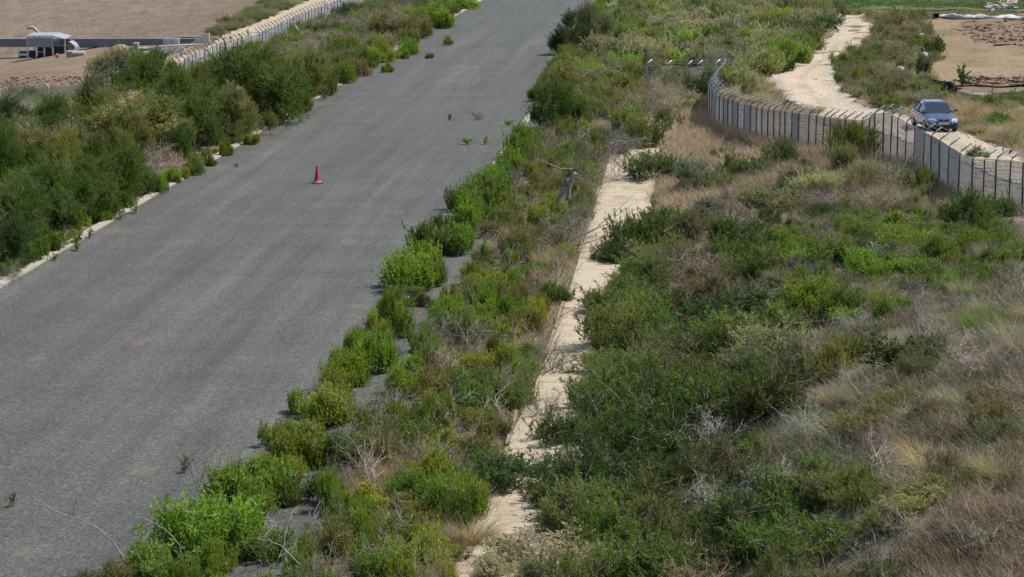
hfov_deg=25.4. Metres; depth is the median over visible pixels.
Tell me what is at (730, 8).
sage bush
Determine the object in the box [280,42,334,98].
bush
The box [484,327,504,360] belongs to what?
olive leafy shrub
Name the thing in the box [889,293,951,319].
dead bush
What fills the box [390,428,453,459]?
dead bush
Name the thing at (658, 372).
dark bush
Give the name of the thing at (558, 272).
bare sapling
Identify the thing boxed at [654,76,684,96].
dead bush
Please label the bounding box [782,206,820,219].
grey green bush
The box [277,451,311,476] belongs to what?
bright leafy shrub
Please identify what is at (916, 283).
dead bush
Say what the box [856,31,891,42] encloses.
dead bush
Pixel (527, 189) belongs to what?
olive leafy shrub
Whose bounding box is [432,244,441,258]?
bright leafy shrub
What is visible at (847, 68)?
grey green bush
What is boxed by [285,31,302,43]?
leafy shrub
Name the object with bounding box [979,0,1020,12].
rubble
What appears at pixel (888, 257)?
leafy shrub
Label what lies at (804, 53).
leafy shrub
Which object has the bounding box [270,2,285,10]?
grey green bush
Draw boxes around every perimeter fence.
[172,0,358,69]
[707,59,1023,208]
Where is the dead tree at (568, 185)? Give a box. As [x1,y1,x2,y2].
[536,126,643,205]
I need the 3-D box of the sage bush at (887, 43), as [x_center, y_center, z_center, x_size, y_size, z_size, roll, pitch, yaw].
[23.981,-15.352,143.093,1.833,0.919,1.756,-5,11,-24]
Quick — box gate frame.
[245,29,286,40]
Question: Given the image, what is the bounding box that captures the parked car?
[911,99,957,130]
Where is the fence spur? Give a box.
[646,59,720,86]
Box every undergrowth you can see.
[0,130,253,275]
[310,119,610,576]
[555,174,660,551]
[560,161,1023,576]
[599,2,834,123]
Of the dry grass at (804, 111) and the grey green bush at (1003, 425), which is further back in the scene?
the dry grass at (804, 111)
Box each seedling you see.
[5,490,15,505]
[49,252,59,260]
[52,227,68,249]
[63,229,84,242]
[73,239,81,249]
[88,226,94,237]
[126,200,138,212]
[179,455,194,472]
[460,136,474,143]
[483,136,498,144]
[503,118,514,125]
[957,63,971,87]
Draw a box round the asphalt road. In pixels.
[0,0,595,576]
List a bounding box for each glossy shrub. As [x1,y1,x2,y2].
[858,333,946,368]
[901,340,938,364]
[914,49,931,76]
[920,31,946,54]
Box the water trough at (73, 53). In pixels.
[66,51,84,56]
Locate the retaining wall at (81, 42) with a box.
[0,38,195,47]
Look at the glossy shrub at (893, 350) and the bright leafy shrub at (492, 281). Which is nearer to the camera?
the glossy shrub at (893, 350)
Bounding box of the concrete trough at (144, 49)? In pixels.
[138,47,152,50]
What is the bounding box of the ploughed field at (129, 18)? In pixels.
[0,0,250,57]
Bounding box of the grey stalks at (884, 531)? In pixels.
[550,157,1023,576]
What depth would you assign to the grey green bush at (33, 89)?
127.08 m
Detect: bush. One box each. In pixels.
[0,83,28,103]
[0,117,53,188]
[0,206,36,268]
[1,261,28,282]
[7,82,20,94]
[20,81,41,97]
[65,146,126,222]
[85,135,148,207]
[103,39,176,94]
[104,143,162,166]
[120,133,182,166]
[144,153,191,173]
[161,147,184,167]
[204,23,226,35]
[213,78,260,143]
[215,13,237,23]
[223,22,240,31]
[230,9,256,17]
[236,13,248,24]
[245,12,263,21]
[253,0,265,4]
[253,9,269,15]
[258,8,275,16]
[258,123,281,135]
[259,12,269,19]
[261,29,288,41]
[261,41,282,53]
[264,0,287,2]
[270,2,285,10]
[271,3,291,9]
[275,0,294,7]
[280,41,311,54]
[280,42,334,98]
[281,24,333,44]
[283,40,308,47]
[286,18,307,29]
[286,553,348,576]
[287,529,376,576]
[299,34,338,49]
[305,16,348,35]
[311,10,335,21]
[315,23,338,38]
[318,452,368,484]
[319,29,348,44]
[322,1,367,17]
[322,30,338,40]
[328,11,372,30]
[330,9,347,20]
[332,23,357,38]
[335,44,369,58]
[336,14,355,23]
[342,411,420,451]
[345,415,402,467]
[348,25,369,36]
[351,26,378,40]
[359,0,401,6]
[360,378,415,403]
[363,381,419,425]
[373,29,396,40]
[375,33,401,44]
[382,37,399,48]
[383,336,411,354]
[388,529,461,576]
[390,0,401,5]
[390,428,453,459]
[398,305,461,337]
[408,358,456,399]
[410,429,469,464]
[411,0,428,8]
[412,10,430,19]
[417,333,472,372]
[443,324,491,358]
[447,427,507,459]
[449,432,571,494]
[464,352,522,384]
[470,108,486,119]
[472,238,502,257]
[475,254,495,269]
[482,399,518,427]
[484,257,517,278]
[490,214,534,240]
[492,202,519,222]
[494,359,540,398]
[498,221,557,252]
[502,274,523,302]
[506,319,596,372]
[507,253,558,288]
[508,156,528,183]
[508,186,544,213]
[510,468,561,507]
[511,531,618,576]
[513,454,628,538]
[514,322,537,345]
[515,170,545,186]
[515,378,568,416]
[516,401,597,448]
[518,154,551,175]
[520,72,596,128]
[520,261,548,286]
[525,417,632,489]
[525,510,678,576]
[527,275,540,302]
[528,201,609,252]
[529,274,575,292]
[531,133,564,149]
[533,144,555,165]
[533,439,632,479]
[538,125,552,145]
[538,128,563,142]
[541,171,572,194]
[543,218,567,237]
[543,229,567,245]
[547,160,573,183]
[548,132,576,143]
[551,349,642,409]
[556,166,592,187]
[559,335,676,372]
[560,355,692,426]
[561,124,583,141]
[561,201,607,229]
[562,394,630,441]
[565,485,640,551]
[566,146,623,188]
[566,462,668,518]
[567,279,674,311]
[569,44,622,70]
[569,194,596,221]
[569,396,719,479]
[570,287,661,351]
[570,396,643,454]
[571,180,609,211]
[571,182,601,203]
[572,132,600,161]
[572,368,618,397]
[575,359,626,386]
[576,468,632,502]
[578,338,634,380]
[580,386,615,419]
[581,145,602,162]
[582,147,621,162]
[582,316,653,359]
[586,488,710,535]
[588,231,639,263]
[592,268,671,291]
[594,97,610,108]
[594,118,656,158]
[597,476,694,545]
[598,187,691,249]
[601,278,677,327]
[601,456,709,513]
[602,267,655,296]
[603,358,763,442]
[604,248,675,285]
[607,4,629,14]
[608,88,646,110]
[610,52,638,70]
[610,244,680,278]
[611,9,638,26]
[611,214,642,233]
[613,286,663,320]
[614,140,693,182]
[615,45,657,64]
[615,341,696,377]
[617,76,667,116]
[617,354,716,406]
[617,392,701,460]
[618,225,702,254]
[618,322,676,359]
[619,41,672,63]
[619,298,684,343]
[619,528,704,573]
[620,93,641,110]
[620,310,675,351]
[620,347,685,369]
[620,348,679,386]
[621,4,649,18]
[621,27,638,42]
[622,0,643,5]
[622,353,676,409]
[622,520,753,576]
[624,27,648,41]
[625,233,666,260]
[628,27,682,60]
[628,432,725,496]
[629,277,695,303]
[631,1,654,22]
[631,283,699,311]
[632,208,684,240]
[634,196,694,229]
[635,79,682,103]
[637,79,655,91]
[638,544,733,576]
[639,321,700,353]
[640,236,699,271]
[642,71,665,85]
[643,18,676,37]
[645,81,668,91]
[645,280,715,324]
[648,0,677,9]
[648,2,678,16]
[648,81,683,101]
[648,98,687,129]
[650,96,679,109]
[652,285,767,333]
[652,341,709,379]
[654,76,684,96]
[654,234,703,263]
[654,400,761,456]
[655,311,754,359]
[655,353,749,416]
[656,238,734,282]
[657,1,694,12]
[657,30,689,49]
[660,16,691,39]
[662,90,682,104]
[665,77,703,102]
[666,200,721,242]
[667,10,707,28]
[667,459,756,509]
[671,88,706,111]
[672,270,740,297]
[674,65,730,96]
[675,249,748,283]
[677,0,705,10]
[680,40,717,64]
[680,259,758,302]
[680,310,696,332]
[681,303,757,338]
[681,492,720,532]
[682,0,708,5]
[682,29,724,49]
[684,449,817,538]
[685,436,742,474]
[687,0,699,14]
[690,25,720,42]
[691,339,743,382]
[692,415,786,494]
[692,478,815,570]
[694,192,721,206]
[695,203,774,243]
[697,14,744,35]
[697,223,752,265]
[698,170,742,188]
[698,274,776,312]
[698,337,806,382]
[699,299,787,327]
[700,32,742,69]
[704,39,749,62]
[704,210,724,226]
[706,8,740,20]
[706,145,731,156]
[711,143,772,176]
[711,328,791,419]
[711,421,759,455]
[712,0,749,17]
[712,58,756,81]
[713,0,748,13]
[713,12,749,30]
[713,23,739,37]
[713,28,746,50]
[715,494,831,564]
[717,37,761,63]
[717,172,739,202]
[718,232,790,282]
[720,226,784,266]
[722,35,768,66]
[723,349,834,421]
[724,60,773,86]
[725,199,792,219]
[727,85,741,98]
[727,307,817,360]
[728,274,794,310]
[728,458,801,501]
[731,322,773,348]
[732,172,758,184]
[734,178,815,212]
[736,0,752,5]
[736,187,757,201]
[736,252,783,278]
[738,81,757,90]
[739,14,772,31]
[740,87,764,95]
[741,14,784,29]
[743,161,782,178]
[744,38,789,57]
[745,303,831,336]
[746,531,819,576]
[750,0,784,6]
[750,27,817,54]
[751,0,784,8]
[751,20,792,37]
[752,0,790,14]
[753,321,825,386]
[754,201,783,226]
[754,264,806,293]
[756,151,791,172]
[758,15,797,34]
[758,134,803,164]
[759,16,806,31]
[764,441,857,514]
[765,267,786,282]
[768,396,833,445]
[772,176,798,197]
[773,160,823,185]
[774,89,792,100]
[775,0,814,10]
[775,6,809,24]
[775,502,879,557]
[780,52,797,71]
[781,98,794,106]
[781,214,805,229]
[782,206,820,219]
[782,252,815,274]
[783,155,803,174]
[784,13,832,35]
[784,271,813,285]
[785,250,805,267]
[786,567,833,576]
[788,20,823,53]
[789,182,859,210]
[790,13,825,25]
[792,440,818,466]
[794,558,845,576]
[795,157,818,165]
[795,222,827,243]
[796,463,874,506]
[799,220,814,234]
[802,326,858,380]
[803,146,828,160]
[807,142,823,155]
[808,254,835,278]
[809,0,831,7]
[810,310,887,335]
[813,10,851,29]
[815,0,847,17]
[816,228,847,239]
[817,207,834,230]
[820,395,909,436]
[821,180,925,210]
[822,207,845,231]
[822,258,862,280]
[823,47,857,64]
[824,210,867,226]
[825,450,886,513]
[830,549,928,576]
[832,64,853,81]
[833,320,889,370]
[834,62,855,74]
[834,83,865,92]
[834,412,894,460]
[835,55,862,69]
[835,177,864,196]
[835,269,854,285]
[836,157,889,187]
[840,70,876,86]
[841,528,915,571]
[843,286,868,302]
[844,40,865,53]
[845,6,851,14]
[846,44,877,60]
[846,230,867,248]
[848,61,865,82]
[848,83,866,97]
[851,61,885,74]
[852,8,863,14]
[852,272,895,292]
[853,49,886,65]
[853,501,914,531]
[854,56,876,67]
[854,62,881,77]
[854,145,940,190]
[854,210,879,223]
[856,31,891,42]
[856,78,882,93]
[859,33,881,42]
[859,36,879,45]
[861,37,891,56]
[862,10,881,18]
[863,271,879,286]
[865,56,892,69]
[865,81,895,98]
[865,90,888,106]
[865,218,882,227]
[865,319,889,340]
[866,20,895,28]
[866,21,889,32]
[866,69,891,83]
[866,243,887,260]
[866,271,896,289]
[868,25,882,38]
[869,20,893,33]
[869,68,924,92]
[870,379,920,412]
[871,87,886,100]
[871,470,987,524]
[873,17,896,26]
[874,86,907,109]
[875,23,914,42]
[875,495,946,537]
[877,242,921,258]
[879,40,911,61]
[879,62,893,76]
[881,281,943,308]
[882,37,904,46]
[882,62,919,78]
[882,146,922,174]
[884,8,920,26]
[886,68,912,82]
[886,200,923,214]
[887,6,899,15]
[887,303,976,345]
[888,37,909,51]
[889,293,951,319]
[893,269,951,299]
[893,339,942,378]
[894,16,922,34]
[894,21,920,33]
[894,89,939,101]
[894,266,940,292]
[895,47,911,65]
[898,238,926,252]
[899,74,937,93]
[899,94,926,107]
[900,27,930,47]
[900,156,940,191]
[903,52,917,64]
[903,392,959,419]
[904,55,931,69]
[904,322,948,353]
[905,399,979,449]
[907,11,926,20]
[908,6,930,18]
[909,47,931,52]
[910,303,943,328]
[910,325,1011,379]
[911,464,996,490]
[912,69,941,82]
[912,216,946,231]
[914,18,924,25]
[914,176,938,197]
[915,228,963,243]
[917,84,950,99]
[919,22,936,34]
[919,439,965,477]
[921,53,939,62]
[921,268,939,290]
[923,47,949,59]
[923,515,1023,556]
[926,186,972,206]
[931,82,945,90]
[933,480,1023,545]
[936,172,1016,228]
[936,201,954,219]
[936,259,978,286]
[941,281,983,310]
[942,223,971,237]
[944,116,998,131]
[948,90,976,103]
[948,249,970,266]
[955,332,994,357]
[959,114,979,128]
[959,256,999,278]
[960,166,993,182]
[960,385,1023,429]
[962,377,1016,403]
[963,90,1007,105]
[965,140,990,157]
[966,112,1005,128]
[966,233,986,255]
[968,337,1023,380]
[969,521,1023,573]
[971,403,1023,445]
[974,211,1018,235]
[974,247,1023,289]
[978,102,1008,111]
[979,187,1020,217]
[979,235,999,248]
[985,317,1023,351]
[985,362,1023,399]
[986,122,1023,147]
[987,107,1011,120]
[987,263,1002,282]
[988,440,1023,478]
[990,468,1023,495]
[993,270,1019,282]
[995,98,1021,110]
[996,87,1023,102]
[998,212,1023,235]
[1007,265,1023,291]
[1009,235,1023,249]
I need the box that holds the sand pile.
[108,44,129,51]
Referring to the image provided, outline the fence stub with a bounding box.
[93,65,118,90]
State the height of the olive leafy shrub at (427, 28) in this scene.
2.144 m
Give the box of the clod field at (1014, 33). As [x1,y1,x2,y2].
[952,19,1023,45]
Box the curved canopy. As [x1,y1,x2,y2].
[68,40,79,50]
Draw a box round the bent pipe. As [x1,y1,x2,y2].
[27,26,41,37]
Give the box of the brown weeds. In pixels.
[850,414,1023,576]
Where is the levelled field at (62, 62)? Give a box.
[0,40,212,75]
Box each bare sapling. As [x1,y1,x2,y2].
[171,447,244,499]
[177,428,222,485]
[211,432,252,467]
[239,503,347,568]
[247,495,290,531]
[283,484,350,536]
[291,376,348,416]
[300,500,323,530]
[328,404,369,469]
[347,404,402,449]
[347,434,392,488]
[355,435,378,476]
[371,403,430,468]
[371,502,406,548]
[372,347,427,387]
[382,486,420,525]
[386,388,422,410]
[412,385,474,436]
[417,505,479,541]
[419,299,450,336]
[421,369,478,407]
[434,281,475,306]
[437,378,501,440]
[444,313,466,356]
[445,314,507,348]
[449,251,459,276]
[464,310,510,348]
[467,216,507,242]
[475,223,500,244]
[476,380,509,417]
[492,229,523,267]
[500,322,567,345]
[503,316,520,342]
[512,186,544,221]
[512,244,527,269]
[515,248,580,282]
[525,225,584,273]
[549,190,598,241]
[553,246,577,281]
[572,111,589,141]
[600,138,635,181]
[647,80,674,108]
[806,300,870,327]
[816,361,869,377]
[833,420,907,476]
[867,234,887,254]
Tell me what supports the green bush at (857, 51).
on the ground at (832, 30)
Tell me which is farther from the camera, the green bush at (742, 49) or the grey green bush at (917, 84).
the green bush at (742, 49)
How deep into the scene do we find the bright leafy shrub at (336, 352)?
55.84 m
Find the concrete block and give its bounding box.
[133,42,139,49]
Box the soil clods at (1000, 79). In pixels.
[965,75,1023,85]
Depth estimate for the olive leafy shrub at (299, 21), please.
180.65 m
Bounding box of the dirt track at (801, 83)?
[767,14,1023,186]
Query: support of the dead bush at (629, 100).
on the ground at (832, 30)
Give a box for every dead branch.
[389,421,471,478]
[531,301,589,375]
[555,197,636,246]
[594,133,615,163]
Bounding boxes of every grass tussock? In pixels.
[25,90,40,101]
[27,96,41,103]
[38,81,59,92]
[234,17,258,24]
[235,18,247,27]
[281,0,299,5]
[430,514,519,544]
[476,233,503,252]
[490,220,545,240]
[523,240,576,269]
[629,89,656,100]
[653,84,675,98]
[741,176,775,190]
[748,90,768,95]
[750,93,764,102]
[757,82,777,90]
[759,93,774,97]
[763,266,788,277]
[765,94,776,102]
[767,85,787,92]
[789,334,830,354]
[800,379,860,409]
[802,103,826,112]
[824,379,879,408]
[830,162,883,191]
[856,279,901,305]
[866,182,895,200]
[868,326,913,344]
[874,436,965,472]
[888,428,945,456]
[895,87,911,96]
[909,66,941,77]
[914,383,981,405]
[932,272,998,297]
[935,260,963,272]
[937,296,1021,333]
[954,100,983,110]
[955,102,982,116]
[955,111,982,120]
[955,113,977,126]
[955,443,1023,478]
[959,121,991,134]
[962,296,1009,315]
[965,237,1006,256]
[966,97,985,104]
[980,132,1002,142]
[981,103,1005,116]
[983,316,1023,344]
[985,124,1022,138]
[987,118,1015,132]
[990,330,1023,355]
[993,121,1023,134]
[999,299,1023,319]
[1001,105,1019,119]
[1003,99,1022,106]
[1007,111,1023,122]
[1011,129,1023,142]
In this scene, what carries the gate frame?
on the ground at (832, 30)
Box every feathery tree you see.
[0,91,34,126]
[0,107,16,132]
[0,161,84,204]
[0,165,78,227]
[0,171,20,190]
[0,178,21,233]
[0,178,72,247]
[2,111,51,138]
[6,117,50,139]
[8,109,39,126]
[10,120,72,171]
[17,148,102,231]
[28,90,72,124]
[36,107,65,134]
[45,121,83,174]
[50,108,105,163]
[52,98,88,118]
[53,101,98,133]
[53,156,89,181]
[69,125,117,167]
[72,69,109,102]
[72,72,100,100]
[76,70,102,114]
[79,85,204,160]
[82,82,136,115]
[83,41,154,79]
[86,83,134,121]
[90,126,115,155]
[96,102,122,132]
[105,120,138,158]
[107,75,144,93]
[114,142,159,195]
[120,83,156,112]
[120,105,158,156]
[148,53,225,151]
[152,68,202,107]
[160,115,201,160]
[161,86,185,116]
[181,111,230,144]
[187,51,225,86]
[189,77,222,98]
[198,33,313,124]
[206,51,241,88]
[234,92,257,133]
[264,48,293,81]
[273,60,316,111]
[285,50,303,63]
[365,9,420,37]
[545,6,600,52]
[567,88,594,122]
[571,0,616,41]
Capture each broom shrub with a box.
[736,179,758,190]
[785,163,851,197]
[797,198,855,218]
[813,114,887,156]
[824,138,862,171]
[830,168,850,182]
[904,187,922,204]
[936,197,956,210]
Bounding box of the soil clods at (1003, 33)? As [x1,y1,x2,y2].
[962,19,1023,46]
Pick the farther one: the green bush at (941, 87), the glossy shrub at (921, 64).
the glossy shrub at (921, 64)
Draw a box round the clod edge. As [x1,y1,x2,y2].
[955,76,1023,85]
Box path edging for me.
[505,186,600,446]
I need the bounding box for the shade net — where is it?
[929,75,956,94]
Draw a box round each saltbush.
[472,535,521,576]
[479,516,619,570]
[555,442,608,459]
[566,541,621,575]
[573,61,619,84]
[578,31,624,51]
[579,24,629,57]
[605,0,644,9]
[623,35,654,49]
[645,12,673,28]
[646,9,689,24]
[670,0,687,6]
[671,13,710,32]
[673,34,701,54]
[673,151,720,188]
[673,172,700,193]
[679,3,714,18]
[686,192,729,220]
[699,42,732,63]
[703,16,743,26]
[708,9,748,21]
[716,211,768,235]
[732,32,768,48]
[734,1,760,16]
[739,6,769,24]
[753,0,776,10]
[786,6,822,19]
[786,8,812,21]
[794,3,819,12]
[816,3,840,18]
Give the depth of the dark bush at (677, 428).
46.95 m
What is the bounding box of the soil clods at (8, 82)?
[0,75,93,92]
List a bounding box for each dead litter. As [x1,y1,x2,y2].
[0,75,355,289]
[201,109,529,576]
[311,120,612,576]
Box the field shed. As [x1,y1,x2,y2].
[26,32,71,57]
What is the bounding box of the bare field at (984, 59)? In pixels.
[927,19,1023,85]
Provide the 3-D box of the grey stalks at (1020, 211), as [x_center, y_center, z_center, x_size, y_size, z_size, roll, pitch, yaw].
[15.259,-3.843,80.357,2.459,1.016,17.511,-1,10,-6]
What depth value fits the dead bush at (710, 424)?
46.89 m
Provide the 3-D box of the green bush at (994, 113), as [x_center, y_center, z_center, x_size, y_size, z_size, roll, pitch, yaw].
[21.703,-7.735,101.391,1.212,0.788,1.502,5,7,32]
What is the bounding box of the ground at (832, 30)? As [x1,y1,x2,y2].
[0,0,1023,576]
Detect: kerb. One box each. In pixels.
[0,0,481,288]
[151,43,201,46]
[204,106,538,574]
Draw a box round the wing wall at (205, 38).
[190,33,209,43]
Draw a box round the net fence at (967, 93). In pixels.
[958,83,1023,97]
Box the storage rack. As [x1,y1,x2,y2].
[18,48,28,58]
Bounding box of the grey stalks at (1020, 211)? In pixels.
[870,149,1023,216]
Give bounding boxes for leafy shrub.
[0,257,20,274]
[23,227,49,261]
[43,230,62,251]
[65,44,74,49]
[69,94,82,110]
[69,222,82,234]
[71,567,124,576]
[79,215,91,225]
[87,202,114,222]
[98,555,144,576]
[117,532,201,576]
[120,189,136,207]
[126,539,159,558]
[130,474,269,558]
[148,168,169,192]
[165,165,181,182]
[166,552,203,576]
[167,500,210,519]
[173,164,190,178]
[183,152,205,174]
[198,530,239,576]
[200,149,206,158]
[200,454,306,510]
[202,147,209,154]
[202,151,217,165]
[204,554,225,576]
[206,463,254,486]
[219,133,236,155]
[230,479,278,516]
[231,520,295,565]
[234,39,251,51]
[242,130,260,144]
[243,39,259,49]
[246,448,286,476]
[252,36,266,47]
[254,560,320,576]
[256,415,297,445]
[257,108,279,129]
[263,413,335,468]
[265,463,315,507]
[268,455,293,474]
[271,423,290,453]
[277,31,304,40]
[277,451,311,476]
[280,522,330,576]
[282,28,296,36]
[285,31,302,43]
[286,23,302,30]
[286,384,318,413]
[287,44,314,56]
[289,419,318,431]
[292,375,356,424]
[292,415,326,437]
[295,17,316,27]
[297,86,315,111]
[301,37,324,47]
[303,553,342,576]
[304,18,319,31]
[304,506,355,564]
[310,460,347,501]
[312,47,343,57]
[313,423,365,467]
[315,58,341,94]
[315,342,371,386]
[316,462,353,515]
[318,39,338,54]
[320,366,356,395]
[321,485,350,525]
[323,30,356,52]
[325,49,353,66]
[328,343,355,365]
[332,348,356,370]
[335,56,358,82]
[336,23,350,32]
[336,398,358,421]
[341,41,370,51]
[342,326,370,351]
[343,324,372,348]
[343,532,410,576]
[344,23,363,35]
[344,474,394,508]
[345,33,362,47]
[345,54,373,76]
[346,8,371,18]
[346,389,414,437]
[346,504,391,529]
[347,366,372,385]
[349,489,384,515]
[350,321,399,374]
[352,502,381,548]
[355,31,377,41]
[355,40,381,68]
[357,4,378,13]
[361,307,396,330]
[364,0,385,8]
[364,31,382,47]
[365,569,406,576]
[368,31,401,62]
[370,240,443,290]
[370,405,442,457]
[373,317,396,346]
[374,313,389,335]
[376,296,381,310]
[377,281,415,338]
[377,512,439,545]
[380,10,409,18]
[380,361,421,397]
[380,462,448,509]
[380,486,413,516]
[381,59,396,72]
[381,547,420,576]
[386,514,459,573]
[386,533,405,547]
[391,350,427,378]
[393,284,411,308]
[396,12,421,28]
[396,47,410,58]
[396,236,442,261]
[396,298,405,311]
[396,460,420,477]
[397,25,420,42]
[398,36,420,54]
[399,283,426,295]
[400,4,439,17]
[401,10,434,37]
[401,218,454,255]
[401,499,436,522]
[402,423,441,446]
[404,391,429,432]
[406,291,433,307]
[406,316,438,348]
[407,434,455,488]
[408,536,476,560]
[409,322,443,354]
[413,0,430,5]
[413,332,450,369]
[414,548,461,576]
[415,462,491,518]
[418,259,448,284]
[418,385,440,407]
[420,359,441,378]
[420,360,458,394]
[421,0,459,27]
[422,213,479,255]
[422,385,452,418]
[423,421,460,456]
[423,458,480,487]
[424,52,433,57]
[424,305,453,328]
[425,288,462,318]
[426,0,461,13]
[427,209,455,235]
[427,295,445,308]
[430,387,459,431]
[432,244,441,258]
[434,487,477,531]
[439,277,458,300]
[443,35,453,44]
[443,174,474,210]
[444,0,480,9]
[444,359,479,378]
[445,286,465,303]
[445,294,495,331]
[446,177,484,231]
[449,303,481,344]
[450,373,495,413]
[451,359,499,395]
[454,348,496,367]
[456,271,482,303]
[456,399,502,431]
[458,184,493,221]
[459,254,489,284]
[460,269,495,286]
[461,350,501,374]
[467,157,511,186]
[468,167,516,207]
[470,235,495,270]
[471,293,496,319]
[471,309,508,338]
[471,442,501,468]
[472,280,504,309]
[475,215,500,240]
[475,410,519,439]
[479,152,519,180]
[480,266,509,281]
[481,274,516,294]
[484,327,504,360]
[487,210,507,228]
[490,366,539,409]
[492,287,525,321]
[492,334,525,370]
[493,202,515,218]
[493,275,530,304]
[494,142,526,171]
[495,307,519,331]
[496,228,538,260]
[499,242,520,264]
[500,189,527,208]
[501,127,534,158]
[502,219,546,249]
[503,199,520,214]
[503,353,539,377]
[504,360,539,389]
[505,210,519,223]
[505,324,525,342]
[506,299,547,335]
[507,263,523,288]
[509,117,545,145]
[509,207,526,228]
[511,291,527,309]
[513,298,541,320]
[514,182,540,195]
[516,337,546,362]
[518,258,544,280]
[520,261,556,277]
[523,199,550,228]
[523,240,545,262]
[524,141,547,163]
[526,83,543,100]
[526,186,561,200]
[527,158,546,175]
[527,181,539,196]
[527,276,576,302]
[528,139,556,154]
[528,291,546,322]
[530,286,553,315]
[532,167,550,177]
[532,186,561,200]
[532,195,561,207]
[534,78,548,88]
[535,83,548,103]
[537,180,557,191]
[539,66,552,77]
[539,66,555,79]
[540,69,549,80]
[540,171,564,188]
[540,209,581,229]
[541,212,574,235]
[542,198,569,214]
[544,56,579,86]
[544,150,560,174]
[546,57,557,68]
[546,133,562,149]
[546,194,568,216]
[548,238,578,260]
[551,52,563,62]
[553,137,575,156]
[553,144,581,163]
[553,156,573,176]
[554,42,574,55]
[554,120,573,135]
[557,44,596,64]
[561,154,600,183]
[562,112,586,132]
[566,186,590,206]
[567,198,596,218]
[568,55,608,72]
[571,129,590,142]
[571,177,589,196]
[574,139,607,154]
[575,138,590,158]
[577,118,600,129]
[579,70,603,86]
[579,78,592,93]
[579,123,599,133]
[581,186,596,198]
[582,80,604,98]
[582,94,601,108]
[583,141,604,155]
[585,125,632,152]
[585,160,604,178]
[586,51,608,63]
[587,66,636,92]
[588,126,610,141]
[589,90,615,104]
[591,104,604,119]
[601,2,626,20]
[602,81,639,98]
[603,104,618,119]
[604,49,643,69]
[604,72,620,85]
[604,97,645,130]
[605,95,621,111]
[609,17,631,38]
[610,14,642,29]
[610,89,632,102]
[616,0,643,6]
[617,108,672,147]
[620,23,654,34]
[620,55,667,81]
[625,7,648,28]
[626,73,645,91]
[628,27,656,40]
[631,0,658,11]
[634,89,653,99]
[636,25,669,40]
[639,0,674,3]
[647,0,671,8]
[659,69,684,86]
[664,46,706,64]
[667,62,692,82]
[669,24,713,40]
[700,67,709,77]
[706,0,738,15]
[707,33,747,49]
[728,25,759,38]
[735,41,791,75]
[736,428,770,457]
[742,24,789,41]
[744,10,779,24]
[750,2,788,19]
[760,31,798,60]
[763,219,805,241]
[763,297,810,331]
[770,228,805,243]
[772,237,800,249]
[773,23,827,50]
[776,230,822,258]
[778,39,814,63]
[778,244,805,267]
[779,6,812,18]
[779,265,845,318]
[790,258,811,279]
[800,232,858,266]
[804,219,822,232]
[817,278,867,318]
[822,230,853,246]
[825,302,866,324]
[831,280,868,293]
[837,194,852,208]
[839,215,883,239]
[841,243,896,278]
[851,204,878,217]
[853,223,878,239]
[864,287,906,302]
[865,210,881,219]
[865,234,876,247]
[866,222,939,248]
[868,257,890,278]
[869,288,915,322]
[872,219,911,230]
[876,236,921,256]
[877,207,921,224]
[877,221,909,235]
[883,249,902,266]
[888,247,928,261]
[890,255,922,273]
[897,271,916,291]
[900,251,943,276]
[907,217,935,233]
[912,205,929,215]
[912,224,945,234]
[912,257,946,279]
[916,204,935,222]
[918,228,962,258]
[919,220,961,228]
[932,265,961,294]
[934,249,955,266]
[949,286,973,302]
[951,230,997,251]
[953,221,973,236]
[960,239,979,256]
[963,244,1001,265]
[967,226,1003,239]
[968,265,991,285]
[970,218,994,232]
[980,247,999,257]
[984,253,1020,274]
[994,246,1020,264]
[996,225,1023,249]
[998,234,1023,251]
[1006,244,1023,264]
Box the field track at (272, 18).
[171,0,335,63]
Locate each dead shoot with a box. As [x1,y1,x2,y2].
[30,491,126,564]
[134,516,181,553]
[185,431,231,506]
[255,538,304,574]
[303,386,356,422]
[333,434,367,462]
[462,262,511,307]
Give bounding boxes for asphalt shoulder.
[226,10,610,576]
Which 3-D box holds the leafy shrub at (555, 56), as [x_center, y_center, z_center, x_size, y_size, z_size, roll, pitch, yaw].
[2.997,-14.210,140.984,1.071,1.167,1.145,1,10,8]
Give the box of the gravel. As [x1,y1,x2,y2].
[768,20,1020,188]
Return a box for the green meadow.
[846,0,1023,11]
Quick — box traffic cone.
[312,165,322,183]
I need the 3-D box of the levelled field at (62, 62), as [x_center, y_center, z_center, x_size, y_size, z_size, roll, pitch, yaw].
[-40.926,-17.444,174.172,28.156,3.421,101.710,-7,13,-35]
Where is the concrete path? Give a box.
[455,118,661,576]
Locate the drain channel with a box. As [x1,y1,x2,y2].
[152,45,188,52]
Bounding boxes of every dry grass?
[1,80,82,117]
[193,4,260,48]
[339,444,519,576]
[428,115,618,576]
[452,125,613,562]
[647,88,827,209]
[678,134,956,218]
[680,149,957,240]
[706,117,875,157]
[721,78,843,124]
[797,266,1023,494]
[831,8,960,113]
[846,3,1022,19]
[893,87,1023,150]
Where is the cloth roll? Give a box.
[932,13,1023,19]
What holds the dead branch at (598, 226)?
on the ground at (832, 30)
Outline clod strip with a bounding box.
[0,71,89,93]
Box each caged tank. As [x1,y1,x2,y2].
[163,38,167,44]
[168,38,173,44]
[173,38,179,45]
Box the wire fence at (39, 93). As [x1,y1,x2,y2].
[0,81,80,105]
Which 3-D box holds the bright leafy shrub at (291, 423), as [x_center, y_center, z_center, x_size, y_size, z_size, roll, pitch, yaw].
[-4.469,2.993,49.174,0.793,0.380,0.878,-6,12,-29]

